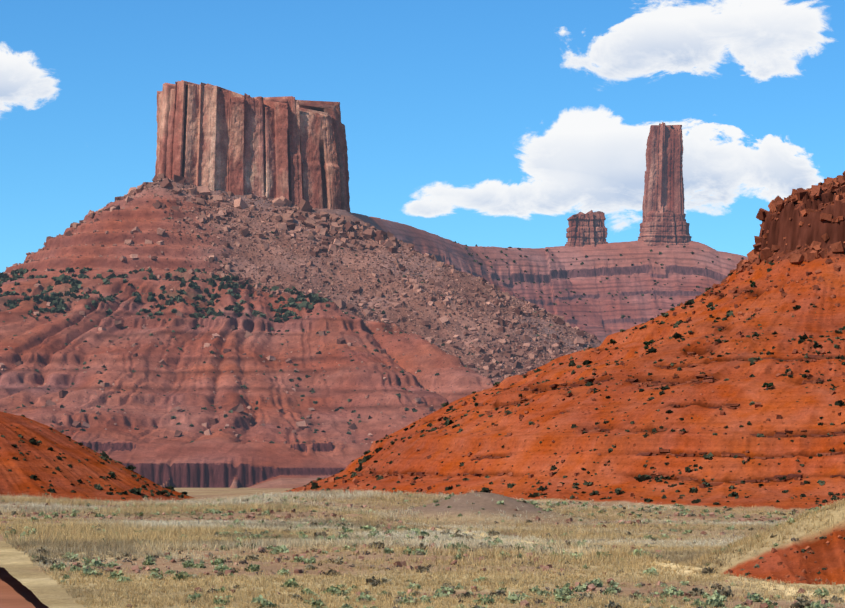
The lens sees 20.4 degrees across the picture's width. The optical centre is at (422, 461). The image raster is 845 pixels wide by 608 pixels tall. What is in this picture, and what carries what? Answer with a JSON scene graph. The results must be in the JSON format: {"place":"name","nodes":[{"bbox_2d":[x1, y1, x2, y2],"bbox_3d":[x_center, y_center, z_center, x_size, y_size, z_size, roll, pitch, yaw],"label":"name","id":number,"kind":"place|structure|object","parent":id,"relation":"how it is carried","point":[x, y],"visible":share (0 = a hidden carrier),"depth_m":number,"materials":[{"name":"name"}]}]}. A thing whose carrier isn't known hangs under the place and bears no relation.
{"place":"outdoors","nodes":[
{"label":"outdoors","id":0,"kind":"place"},
{"bbox_2d":[0,567,48,607],"bbox_3d":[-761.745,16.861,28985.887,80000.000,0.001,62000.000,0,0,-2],"label":"rock ledge","id":1,"kind":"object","parent":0,"point":[15,593],"depth_m":296.51,"materials":[{"name":"red stone"}]},
{"bbox_2d":[0,180,601,487],"bbox_3d":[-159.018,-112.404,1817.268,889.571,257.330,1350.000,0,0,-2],"label":"slope","id":2,"kind":"structure","parent":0,"point":[223,458],"depth_m":1667.02,"materials":[{"name":"brown stone"}]},
{"bbox_2d":[155,80,349,211],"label":"butte","id":3,"kind":"object","parent":2,"relation":"on","point":[290,148],"visible":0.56,"depth_m":1996.46,"materials":[{"name":"brown stone"}]},
{"bbox_2d":[0,207,596,442],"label":"shrubs","id":4,"kind":"object","parent":2,"relation":"on","point":[53,298],"visible":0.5,"depth_m":1770.29,"materials":[{"name":"green plant"}]},
{"bbox_2d":[0,173,602,443],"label":"talus boulders","id":5,"kind":"object","parent":2,"relation":"on","point":[345,224],"visible":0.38,"depth_m":1898.10,"materials":[{"name":"stone"}]},
{"bbox_2d":[2,179,601,443],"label":"talus rubble","id":6,"kind":"object","parent":2,"relation":"on","point":[405,290],"visible":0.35,"depth_m":1883.91,"materials":[{"name":"brown stone"}]},
{"bbox_2d":[0,179,844,607],"bbox_3d":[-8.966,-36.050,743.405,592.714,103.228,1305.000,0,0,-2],"label":"terrain","id":7,"kind":"structure","parent":0,"point":[782,395],"depth_m":597.58,"materials":[{"name":"soil"}]},
{"bbox_2d":[0,493,839,607],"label":"flat rocks","id":8,"kind":"object","parent":7,"relation":"on","point":[590,587],"visible":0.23,"depth_m":248.65,"materials":[{"name":"stone"}]},
{"bbox_2d":[0,488,844,607],"bbox_3d":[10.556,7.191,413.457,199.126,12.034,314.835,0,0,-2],"label":"dry grass","id":9,"kind":"structure","parent":7,"relation":"on","point":[283,549],"depth_m":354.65,"materials":[{"name":"beige plant"}]},
{"bbox_2d":[0,255,844,505],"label":"scrub bush","id":10,"kind":"object","parent":7,"relation":"on","point":[447,422],"visible":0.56,"depth_m":618.98,"materials":[{"name":"green plant"}]},
{"bbox_2d":[20,490,827,607],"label":"dead bush","id":11,"kind":"object","parent":7,"relation":"on","point":[366,553],"visible":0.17,"depth_m":239.73,"materials":[{"name":"brown plant"}]},
{"bbox_2d":[32,543,844,607],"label":"sagebrush","id":12,"kind":"object","parent":7,"relation":"on","point":[716,598],"visible":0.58,"depth_m":194.57,"materials":[{"name":"green plant"}]},
{"bbox_2d":[295,171,844,499],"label":"hill stones","id":13,"kind":"object","parent":7,"relation":"on","point":[816,191],"visible":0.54,"depth_m":691.83,"materials":[{"name":"orange stone"}]},
{"bbox_2d":[365,289,844,485],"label":"rock ledges","id":14,"kind":"object","parent":7,"relation":"on","point":[740,455],"visible":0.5,"depth_m":622.09,"materials":[{"name":"stone"}]},
{"bbox_2d":[609,280,844,389],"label":"shrubs","id":15,"kind":"object","parent":7,"relation":"on","point":[765,384],"visible":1,"depth_m":664.88,"materials":[{"name":"green plant"}]},
{"bbox_2d":[728,529,844,583],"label":"bank rock","id":16,"kind":"object","parent":7,"relation":"on","point":[802,578],"visible":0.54,"depth_m":250.93,"materials":[{"name":"red stone"}]},
{"bbox_2d":[740,536,844,584],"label":"scrub bush","id":17,"kind":"object","parent":7,"relation":"on","point":[769,577],"visible":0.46,"depth_m":251.08,"materials":[{"name":"green plant"}]},
{"bbox_2d":[0,0,844,272],"label":"sky","id":18,"kind":"structure","parent":0,"point":[484,123],"materials":[{"name":"blue"}]},
{"bbox_2d":[349,212,747,341],"bbox_3d":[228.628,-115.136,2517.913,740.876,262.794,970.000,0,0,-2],"label":"distant hill","id":19,"kind":"structure","parent":0,"point":[679,262],"depth_m":2532.55,"materials":[{"name":"brown stone"}]},
{"bbox_2d":[565,210,607,246],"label":"small butte","id":20,"kind":"object","parent":19,"relation":"on","point":[587,228],"visible":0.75,"depth_m":2598.40,"materials":[{"name":"brown stone"}]},
{"bbox_2d":[454,241,742,331],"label":"shrubs","id":21,"kind":"object","parent":19,"relation":"on","point":[581,263],"visible":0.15,"depth_m":2524.49,"materials":[{"name":"green plant"}]},
{"bbox_2d":[638,210,691,245],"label":"spire base","id":22,"kind":"object","parent":19,"relation":"on","point":[656,229],"visible":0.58,"depth_m":2597.31,"materials":[{"name":"brown stone"}]},
{"bbox_2d":[642,122,684,221],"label":"rock spire","id":23,"kind":"structure","parent":22,"relation":"on","point":[663,186],"depth_m":2605.12,"materials":[{"name":"brown stone"}]}
]}

